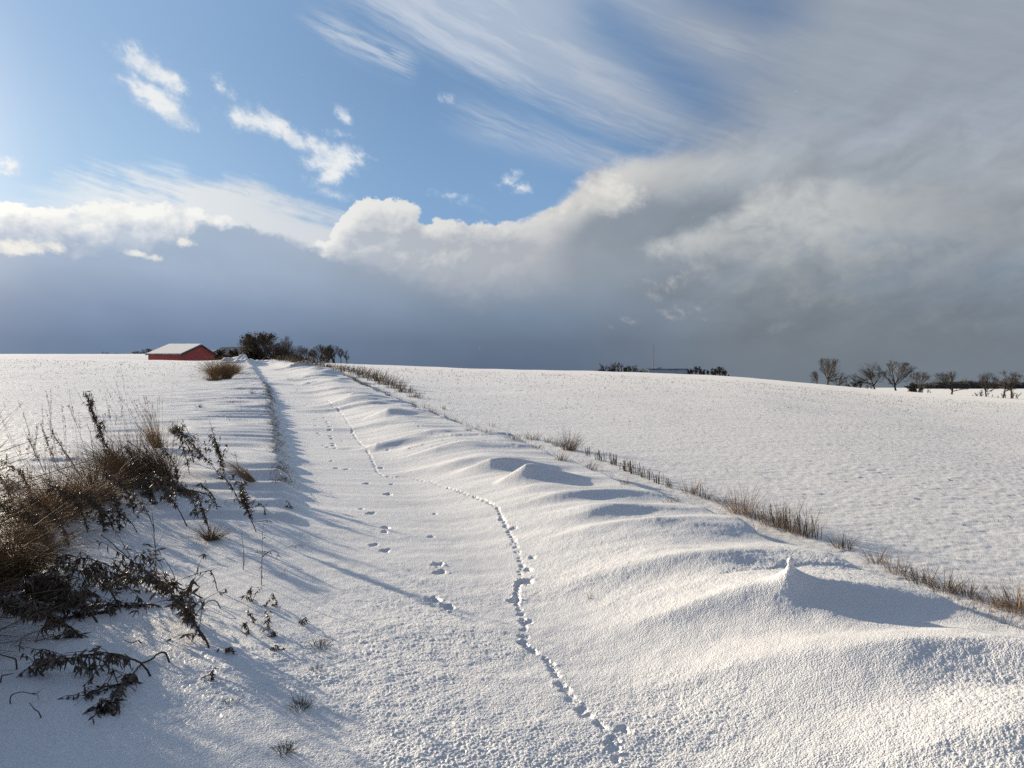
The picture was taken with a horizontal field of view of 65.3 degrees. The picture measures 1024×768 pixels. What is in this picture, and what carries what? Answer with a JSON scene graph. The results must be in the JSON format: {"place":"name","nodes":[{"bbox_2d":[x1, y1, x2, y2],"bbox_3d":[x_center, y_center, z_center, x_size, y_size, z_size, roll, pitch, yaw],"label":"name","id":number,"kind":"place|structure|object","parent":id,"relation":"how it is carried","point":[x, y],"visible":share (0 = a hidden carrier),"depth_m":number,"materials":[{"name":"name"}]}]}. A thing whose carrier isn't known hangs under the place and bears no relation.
{"place":"outdoors","nodes":[
{"label":"outdoors","id":0,"kind":"place"},
{"bbox_2d":[256,381,303,486],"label":"bank grass","id":1,"kind":"structure","parent":0,"point":[267,401],"depth_m":14.26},
{"bbox_2d":[0,354,1023,767],"bbox_3d":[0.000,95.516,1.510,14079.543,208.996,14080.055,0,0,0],"label":"snow ground","id":2,"kind":"structure","parent":0,"point":[442,578],"depth_m":5.68,"materials":[{"name":"snow"}]},
{"bbox_2d":[0,454,27,490],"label":"grass tussock","id":3,"kind":"object","parent":2,"relation":"on","point":[9,475],"depth_m":9.14,"materials":[{"name":"plant"}]},
{"bbox_2d":[4,461,31,494],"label":"withered weed","id":4,"kind":"object","parent":2,"relation":"on","point":[11,469],"visible":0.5,"depth_m":8.57,"materials":[{"name":"brown plant"}]},
{"bbox_2d":[0,570,52,592],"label":"withered weed","id":5,"kind":"object","parent":2,"relation":"on","point":[9,589],"visible":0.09,"depth_m":5.36,"materials":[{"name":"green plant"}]},
{"bbox_2d":[0,495,54,545],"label":"withered weed","id":6,"kind":"object","parent":2,"relation":"on","point":[22,520],"visible":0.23,"depth_m":6.36,"materials":[{"name":"brown plant"}]},
{"bbox_2d":[0,589,59,607],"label":"withered weed","id":7,"kind":"object","parent":2,"relation":"on","point":[55,600],"visible":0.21,"depth_m":5.02,"materials":[{"name":"brown plant"}]},
{"bbox_2d":[18,503,54,559],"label":"withered weed","id":8,"kind":"object","parent":2,"relation":"on","point":[25,514],"visible":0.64,"depth_m":6.07,"materials":[{"name":"brown plant"}]},
{"bbox_2d":[0,434,73,538],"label":"grass tussock","id":9,"kind":"object","parent":2,"relation":"on","point":[16,488],"depth_m":6.37,"materials":[{"name":"plant"}]},
{"bbox_2d":[0,473,83,568],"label":"grass tussock","id":10,"kind":"object","parent":2,"relation":"on","point":[23,516],"depth_m":5.75,"materials":[{"name":"plant"}]},
{"bbox_2d":[0,543,84,670],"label":"grass tussock","id":11,"kind":"object","parent":2,"relation":"on","point":[22,620],"depth_m":4.29,"materials":[{"name":"plant"}]},
{"bbox_2d":[0,483,85,619],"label":"grass tussock","id":12,"kind":"object","parent":2,"relation":"on","point":[20,536],"depth_m":5.12,"materials":[{"name":"plant"}]},
{"bbox_2d":[0,594,91,646],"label":"withered weed","id":13,"kind":"object","parent":2,"relation":"on","point":[55,621],"visible":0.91,"depth_m":4.48,"materials":[{"name":"brown plant"}]},
{"bbox_2d":[0,521,93,637],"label":"grass tussock","id":14,"kind":"object","parent":2,"relation":"on","point":[8,580],"depth_m":4.61,"materials":[{"name":"plant"}]},
{"bbox_2d":[0,467,93,576],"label":"grass tussock","id":15,"kind":"object","parent":2,"relation":"on","point":[21,514],"depth_m":5.50,"materials":[{"name":"plant"}]},
{"bbox_2d":[26,496,75,545],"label":"withered weed","id":16,"kind":"object","parent":2,"relation":"on","point":[40,503],"visible":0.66,"depth_m":6.59,"materials":[{"name":"brown plant"}]},
{"bbox_2d":[5,562,106,622],"bbox_3d":[-2.732,1.252,4.822,0.529,0.400,0.349,0,1,-17],"label":"withered weed","id":17,"kind":"object","parent":2,"relation":"on","point":[44,578],"visible":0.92,"depth_m":4.74,"materials":[{"name":"brown plant"}]},
{"bbox_2d":[0,444,115,592],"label":"grass tussock","id":18,"kind":"object","parent":2,"relation":"on","point":[39,561],"depth_m":5.69,"materials":[{"name":"plant"}]},
{"bbox_2d":[16,569,100,598],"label":"withered weed","id":19,"kind":"object","parent":2,"relation":"on","point":[75,591],"visible":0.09,"depth_m":5.23,"materials":[{"name":"brown plant"}]},
{"bbox_2d":[0,401,118,578],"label":"grass tussock","id":20,"kind":"object","parent":2,"relation":"on","point":[34,492],"depth_m":5.94,"materials":[{"name":"plant"}]},
{"bbox_2d":[0,421,119,544],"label":"grass tussock","id":21,"kind":"object","parent":2,"relation":"on","point":[65,513],"depth_m":6.81,"materials":[{"name":"plant"}]},
{"bbox_2d":[45,478,94,531],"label":"withered weed","id":22,"kind":"object","parent":2,"relation":"on","point":[61,493],"visible":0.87,"depth_m":7.05,"materials":[{"name":"brown plant"}]},
{"bbox_2d":[47,597,118,624],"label":"withered weed","id":23,"kind":"object","parent":2,"relation":"on","point":[76,614],"visible":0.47,"depth_m":4.85,"materials":[{"name":"brown plant"}]},
{"bbox_2d":[51,485,115,529],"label":"withered weed","id":24,"kind":"object","parent":2,"relation":"on","point":[76,495],"visible":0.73,"depth_m":7.12,"materials":[{"name":"brown plant"}]},
{"bbox_2d":[0,389,166,524],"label":"grass tussock","id":25,"kind":"object","parent":2,"relation":"on","point":[70,488],"depth_m":7.64,"materials":[{"name":"plant"}]},
{"bbox_2d":[15,645,151,685],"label":"withered weed","id":26,"kind":"object","parent":2,"relation":"on","point":[47,663],"visible":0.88,"depth_m":3.98,"materials":[{"name":"brown plant"}]},
{"bbox_2d":[44,552,127,590],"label":"withered weed","id":27,"kind":"object","parent":2,"relation":"on","point":[74,569],"visible":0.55,"depth_m":5.41,"materials":[{"name":"brown plant"}]},
{"bbox_2d":[7,392,164,504],"bbox_3d":[-4.477,0.765,8.428,1.855,1.437,1.988,0,0,0],"label":"grass tussock","id":28,"kind":"object","parent":2,"relation":"on","point":[96,479],"depth_m":8.37,"materials":[{"name":"plant"}]},
{"bbox_2d":[52,549,133,583],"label":"withered weed","id":29,"kind":"object","parent":2,"relation":"on","point":[78,560],"visible":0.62,"depth_m":5.57,"materials":[{"name":"brown plant"}]},
{"bbox_2d":[25,570,162,612],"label":"withered weed","id":30,"kind":"object","parent":2,"relation":"on","point":[118,604],"visible":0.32,"depth_m":5.04,"materials":[{"name":"brown plant"}]},
{"bbox_2d":[81,389,108,458],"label":"withered weed","id":31,"kind":"object","parent":2,"relation":"on","point":[90,405],"visible":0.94,"depth_m":10.19,"materials":[{"name":"brown plant"}]},
{"bbox_2d":[86,490,108,531],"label":"withered weed","id":32,"kind":"object","parent":2,"relation":"on","point":[100,513],"visible":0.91,"depth_m":7.07,"materials":[{"name":"brown plant"}]},
{"bbox_2d":[78,568,116,599],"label":"withered weed","id":33,"kind":"object","parent":2,"relation":"on","point":[91,578],"visible":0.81,"depth_m":5.08,"materials":[{"name":"brown plant"}]},
{"bbox_2d":[58,681,141,699],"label":"withered weed","id":34,"kind":"object","parent":2,"relation":"on","point":[103,685],"visible":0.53,"depth_m":3.75,"materials":[{"name":"brown plant"}]},
{"bbox_2d":[54,405,173,469],"bbox_3d":[-5.287,0.745,10.508,1.279,0.958,1.359,0,0,14],"label":"grass tussock","id":35,"kind":"object","parent":2,"relation":"on","point":[103,446],"depth_m":10.46,"materials":[{"name":"plant"}]},
{"bbox_2d":[64,651,169,723],"bbox_3d":[-1.909,1.498,3.812,0.341,0.346,0.730,0,0,0],"label":"withered weed","id":36,"kind":"object","parent":2,"relation":"on","point":[115,704],"visible":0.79,"depth_m":3.72,"materials":[{"name":"brown plant"}]},
{"bbox_2d":[103,474,136,512],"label":"withered weed","id":37,"kind":"object","parent":2,"relation":"on","point":[111,480],"visible":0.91,"depth_m":7.79,"materials":[{"name":"brown plant"}]},
{"bbox_2d":[108,491,132,530],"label":"withered weed","id":38,"kind":"object","parent":2,"relation":"on","point":[113,498],"visible":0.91,"depth_m":7.14,"materials":[{"name":"brown plant"}]},
{"bbox_2d":[32,364,214,488],"bbox_3d":[-4.435,0.579,9.301,2.328,1.677,2.054,0,1,41],"label":"grass tussock","id":39,"kind":"object","parent":2,"relation":"on","point":[121,460],"depth_m":9.18,"materials":[{"name":"plant"}]},
{"bbox_2d":[106,501,142,532],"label":"withered weed","id":40,"kind":"object","parent":2,"relation":"on","point":[120,515],"visible":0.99,"depth_m":7.06,"materials":[{"name":"brown plant"}]},
{"bbox_2d":[118,443,145,495],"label":"withered weed","id":41,"kind":"object","parent":2,"relation":"on","point":[134,466],"visible":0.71,"depth_m":8.66,"materials":[{"name":"brown plant"}]},
{"bbox_2d":[73,543,202,597],"bbox_3d":[-2.485,1.308,5.403,1.107,0.409,0.312,0,1,19],"label":"withered weed","id":42,"kind":"object","parent":2,"relation":"on","point":[173,584],"visible":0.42,"depth_m":5.44,"materials":[{"name":"brown plant"}]},
{"bbox_2d":[127,486,154,529],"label":"withered weed","id":43,"kind":"object","parent":2,"relation":"on","point":[138,503],"visible":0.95,"depth_m":7.16,"materials":[{"name":"brown plant"}]},
{"bbox_2d":[128,473,157,504],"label":"withered weed","id":44,"kind":"object","parent":2,"relation":"on","point":[147,493],"visible":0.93,"depth_m":8.29,"materials":[{"name":"brown plant"}]},
{"bbox_2d":[79,389,219,493],"bbox_3d":[-4.261,0.761,9.462,1.843,1.416,2.179,0,0,0],"label":"grass tussock","id":45,"kind":"object","parent":2,"relation":"on","point":[168,473],"depth_m":9.25,"materials":[{"name":"plant"}]},
{"bbox_2d":[128,396,175,447],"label":"grass tussock","id":46,"kind":"object","parent":2,"relation":"on","point":[155,434],"depth_m":12.54,"materials":[{"name":"plant"}]},
{"bbox_2d":[94,524,228,647],"bbox_3d":[-2.087,1.175,4.826,1.265,0.609,0.564,0,1,23],"label":"withered weed","id":47,"kind":"object","parent":2,"relation":"on","point":[189,616],"visible":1,"depth_m":4.72,"materials":[{"name":"brown plant"}]},
{"bbox_2d":[148,475,186,525],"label":"withered weed","id":48,"kind":"object","parent":2,"relation":"on","point":[156,483],"visible":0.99,"depth_m":7.28,"materials":[{"name":"brown plant"}]},
{"bbox_2d":[159,440,181,486],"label":"withered weed","id":49,"kind":"object","parent":2,"relation":"on","point":[174,466],"visible":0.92,"depth_m":8.89,"materials":[{"name":"brown plant"}]},
{"bbox_2d":[160,578,199,622],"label":"withered weed","id":50,"kind":"object","parent":2,"relation":"on","point":[182,594],"visible":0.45,"depth_m":4.77,"materials":[{"name":"brown plant"}]},
{"bbox_2d":[157,479,203,495],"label":"withered weed","id":51,"kind":"object","parent":2,"relation":"on","point":[178,488],"visible":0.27,"depth_m":8.86,"materials":[{"name":"brown plant"}]},
{"bbox_2d":[169,421,192,473],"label":"withered weed","id":52,"kind":"object","parent":2,"relation":"on","point":[181,440],"visible":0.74,"depth_m":9.99,"materials":[{"name":"brown plant"}]},
{"bbox_2d":[145,344,219,360],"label":"red barn","id":53,"kind":"structure","parent":2,"relation":"on","point":[190,352],"depth_m":169.93,"materials":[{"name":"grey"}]},
{"bbox_2d":[176,481,203,517],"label":"withered weed","id":54,"kind":"object","parent":2,"relation":"on","point":[187,496],"visible":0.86,"depth_m":7.73,"materials":[{"name":"brown plant"}]},
{"bbox_2d":[179,489,210,531],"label":"withered weed","id":55,"kind":"object","parent":2,"relation":"on","point":[198,498],"visible":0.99,"depth_m":7.13,"materials":[{"name":"brown plant"}]},
{"bbox_2d":[177,424,219,475],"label":"withered weed","id":56,"kind":"object","parent":2,"relation":"on","point":[182,436],"visible":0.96,"depth_m":9.82,"materials":[{"name":"brown plant"}]},
{"bbox_2d":[195,479,221,508],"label":"withered weed","id":57,"kind":"object","parent":2,"relation":"on","point":[210,495],"visible":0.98,"depth_m":7.93,"materials":[{"name":"brown plant"}]},
{"bbox_2d":[189,521,232,540],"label":"grass tussock","id":58,"kind":"object","parent":2,"relation":"on","point":[208,536],"depth_m":6.86,"materials":[{"name":"plant"}]},
{"bbox_2d":[207,420,227,476],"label":"withered weed","id":59,"kind":"object","parent":2,"relation":"on","point":[216,445],"visible":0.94,"depth_m":9.83,"materials":[{"name":"brown plant"}]},
{"bbox_2d":[190,353,255,378],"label":"grassy bush","id":60,"kind":"object","parent":2,"relation":"on","point":[218,369],"visible":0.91,"depth_m":40.91,"materials":[{"name":"plant"}]},
{"bbox_2d":[209,349,238,360],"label":"leafy shrub","id":61,"kind":"object","parent":2,"relation":"on","point":[220,353],"visible":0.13,"depth_m":157.18,"materials":[{"name":"green plant"}]},
{"bbox_2d":[216,463,239,502],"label":"withered weed","id":62,"kind":"object","parent":2,"relation":"on","point":[221,477],"visible":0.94,"depth_m":8.34,"materials":[{"name":"brown plant"}]},
{"bbox_2d":[211,450,254,481],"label":"grass tussock","id":63,"kind":"object","parent":2,"relation":"on","point":[249,478],"depth_m":9.36,"materials":[{"name":"plant"}]},
{"bbox_2d":[215,347,262,358],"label":"farmhouse","id":64,"kind":"object","parent":2,"relation":"on","point":[230,348],"visible":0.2,"depth_m":194.22,"materials":[{"name":"grey"}]},
{"bbox_2d":[229,454,255,531],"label":"withered weed","id":65,"kind":"object","parent":2,"relation":"on","point":[245,504],"visible":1,"depth_m":7.07,"materials":[{"name":"brown plant"}]},
{"bbox_2d":[237,586,262,601],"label":"withered weed","id":66,"kind":"object","parent":2,"relation":"on","point":[249,591],"visible":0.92,"depth_m":5.20,"materials":[{"name":"brown plant"}]},
{"bbox_2d":[242,348,262,359],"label":"leafy shrub","id":67,"kind":"object","parent":2,"relation":"on","point":[249,355],"visible":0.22,"depth_m":149.27,"materials":[{"name":"green plant"}]},
{"bbox_2d":[239,331,291,359],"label":"dense tree","id":68,"kind":"object","parent":2,"relation":"on","point":[251,342],"visible":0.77,"depth_m":148.60,"materials":[{"name":"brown plant"}]},
{"bbox_2d":[266,737,300,754],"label":"frosted grass tuft","id":69,"kind":"object","parent":2,"relation":"on","point":[284,747],"visible":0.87,"depth_m":3.28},
{"bbox_2d":[277,337,296,360],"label":"bare tree","id":70,"kind":"object","parent":2,"relation":"on","point":[288,347],"visible":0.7,"depth_m":147.63,"materials":[{"name":"brown plant"}]},
{"bbox_2d":[283,692,317,711],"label":"frosted grass tuft","id":71,"kind":"object","parent":2,"relation":"on","point":[301,703],"visible":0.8,"depth_m":3.71,"materials":[{"name":"plant"}]},
{"bbox_2d":[306,345,328,362],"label":"bare tree","id":72,"kind":"object","parent":2,"relation":"on","point":[321,351],"visible":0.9,"depth_m":120.49,"materials":[{"name":"brown plant"}]},
{"bbox_2d":[363,367,392,380],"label":"dry grass tuft","id":73,"kind":"object","parent":2,"relation":"on","point":[376,376],"visible":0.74,"depth_m":50.03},
{"bbox_2d":[371,372,401,384],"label":"dry grass tuft","id":74,"kind":"object","parent":2,"relation":"on","point":[384,381],"visible":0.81,"depth_m":44.38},
{"bbox_2d":[383,377,407,388],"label":"dry grass tuft","id":75,"kind":"object","parent":2,"relation":"on","point":[403,384],"visible":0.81,"depth_m":40.53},
{"bbox_2d":[1,359,1023,580],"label":"field stubble","id":76,"kind":"object","parent":2,"relation":"on","point":[579,403],"visible":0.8,"depth_m":49.45,"materials":[{"name":"plant"}]},
{"bbox_2d":[547,427,584,450],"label":"dry grass tuft","id":77,"kind":"object","parent":2,"relation":"on","point":[572,448],"visible":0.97,"depth_m":16.08,"materials":[{"name":"plant"}]},
{"bbox_2d":[606,361,631,371],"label":"thicket","id":78,"kind":"object","parent":2,"relation":"on","point":[613,369],"visible":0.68,"depth_m":149.54,"materials":[{"name":"brown plant"}]},
{"bbox_2d":[648,369,689,373],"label":"shed","id":79,"kind":"structure","parent":2,"relation":"on","point":[676,371],"depth_m":150.89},
{"bbox_2d":[315,362,1023,630],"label":"edge grass","id":80,"kind":"structure","parent":2,"relation":"on","point":[369,385],"depth_m":8.87,"materials":[{"name":"plant"}]},
{"bbox_2d":[672,476,700,493],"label":"dry grass tuft","id":81,"kind":"object","parent":2,"relation":"on","point":[686,491],"visible":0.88,"depth_m":11.20,"materials":[{"name":"plant"}]},
{"bbox_2d":[686,366,704,374],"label":"thicket","id":82,"kind":"object","parent":2,"relation":"on","point":[696,371],"visible":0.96,"depth_m":149.73,"materials":[{"name":"brown plant"}]},
{"bbox_2d":[706,366,728,375],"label":"thicket","id":83,"kind":"object","parent":2,"relation":"on","point":[717,371],"visible":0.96,"depth_m":149.67,"materials":[{"name":"brown plant"}]},
{"bbox_2d":[708,480,765,514],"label":"dry grass tuft","id":84,"kind":"object","parent":2,"relation":"on","point":[742,507],"visible":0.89,"depth_m":9.74,"materials":[{"name":"plant"}]},
{"bbox_2d":[735,496,803,527],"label":"dry grass tuft","id":85,"kind":"object","parent":2,"relation":"on","point":[765,520],"visible":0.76,"depth_m":9.09,"materials":[{"name":"plant"}]},
{"bbox_2d":[760,490,811,531],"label":"dry grass tuft","id":86,"kind":"object","parent":2,"relation":"on","point":[784,517],"visible":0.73,"depth_m":8.81,"materials":[{"name":"plant"}]},
{"bbox_2d":[783,557,796,573],"bbox_3d":[1.637,1.065,4.697,0.093,0.090,0.087,0,0,0],"label":"snow knob","id":87,"kind":"object","parent":2,"relation":"on","point":[790,568],"visible":1,"depth_m":4.68,"materials":[{"name":"white"}]},
{"bbox_2d":[774,501,844,537],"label":"dry grass tuft","id":88,"kind":"object","parent":2,"relation":"on","point":[803,528],"visible":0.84,"depth_m":8.62,"materials":[{"name":"plant"}]},
{"bbox_2d":[818,357,839,384],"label":"bare tree","id":89,"kind":"object","parent":2,"relation":"on","point":[827,367],"visible":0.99,"depth_m":164.58,"materials":[{"name":"brown plant"}]},
{"bbox_2d":[823,530,858,549],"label":"dry grass tuft","id":90,"kind":"object","parent":2,"relation":"on","point":[843,546],"visible":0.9,"depth_m":8.08,"materials":[{"name":"plant"}]},
{"bbox_2d":[848,361,885,388],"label":"bare tree","id":91,"kind":"object","parent":2,"relation":"on","point":[869,374],"visible":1,"depth_m":162.83,"materials":[{"name":"brown plant"}]},
{"bbox_2d":[852,544,894,563],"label":"dry grass tuft","id":92,"kind":"object","parent":2,"relation":"on","point":[872,561],"visible":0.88,"depth_m":7.48,"materials":[{"name":"plant"}]},
{"bbox_2d":[878,360,917,390],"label":"bare tree","id":93,"kind":"object","parent":2,"relation":"on","point":[902,371],"visible":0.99,"depth_m":161.36,"materials":[{"name":"brown plant"}]},
{"bbox_2d":[877,555,921,574],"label":"dry grass tuft","id":94,"kind":"object","parent":2,"relation":"on","point":[890,569],"visible":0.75,"depth_m":7.16,"materials":[{"name":"plant"}]},
{"bbox_2d":[904,381,922,392],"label":"evergreen shrub","id":95,"kind":"object","parent":2,"relation":"on","point":[912,388],"visible":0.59,"depth_m":299.41,"materials":[{"name":"green plant"}]},
{"bbox_2d":[897,560,940,584],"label":"dry grass tuft","id":96,"kind":"object","parent":2,"relation":"on","point":[914,577],"visible":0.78,"depth_m":6.83,"materials":[{"name":"plant"}]},
{"bbox_2d":[910,370,931,390],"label":"bare tree","id":97,"kind":"object","parent":2,"relation":"on","point":[923,375],"visible":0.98,"depth_m":162.17,"materials":[{"name":"brown plant"}]},
{"bbox_2d":[911,565,972,593],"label":"dry grass tuft","id":98,"kind":"object","parent":2,"relation":"on","point":[942,587],"visible":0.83,"depth_m":6.62,"materials":[{"name":"plant"}]},
{"bbox_2d":[932,371,970,393],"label":"bare tree","id":99,"kind":"object","parent":2,"relation":"on","point":[947,380],"visible":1,"depth_m":160.50,"materials":[{"name":"brown plant"}]},
{"bbox_2d":[939,572,987,598],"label":"dry grass tuft","id":100,"kind":"object","parent":2,"relation":"on","point":[967,592],"visible":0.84,"depth_m":6.46,"materials":[{"name":"plant"}]},
{"bbox_2d":[920,379,1023,388],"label":"woodland","id":101,"kind":"object","parent":2,"relation":"on","point":[927,385],"visible":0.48,"depth_m":601.16,"materials":[{"name":"plant"}]},
{"bbox_2d":[973,371,998,396],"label":"bare tree","id":102,"kind":"object","parent":2,"relation":"on","point":[984,382],"visible":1,"depth_m":159.16,"materials":[{"name":"brown plant"}]},
{"bbox_2d":[971,592,1009,608],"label":"dry grass tuft","id":103,"kind":"object","parent":2,"relation":"on","point":[980,599],"visible":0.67,"depth_m":6.26,"materials":[{"name":"plant"}]},
{"bbox_2d":[974,574,1023,616],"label":"dry grass tuft","id":104,"kind":"object","parent":2,"relation":"on","point":[1017,605],"visible":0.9,"depth_m":6.14,"materials":[{"name":"plant"}]},
{"bbox_2d":[992,370,1019,397],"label":"bare tree","id":105,"kind":"object","parent":2,"relation":"on","point":[1008,387],"visible":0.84,"depth_m":159.69,"materials":[{"name":"brown plant"}]},
{"bbox_2d":[998,372,1023,397],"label":"bare tree","id":106,"kind":"object","parent":2,"relation":"on","point":[1014,379],"visible":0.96,"depth_m":159.06,"materials":[{"name":"brown plant"}]},
{"bbox_2d":[0,0,1023,387],"label":"sky","id":107,"kind":"structure","parent":0,"point":[843,180],"materials":[{"name":"blue"}]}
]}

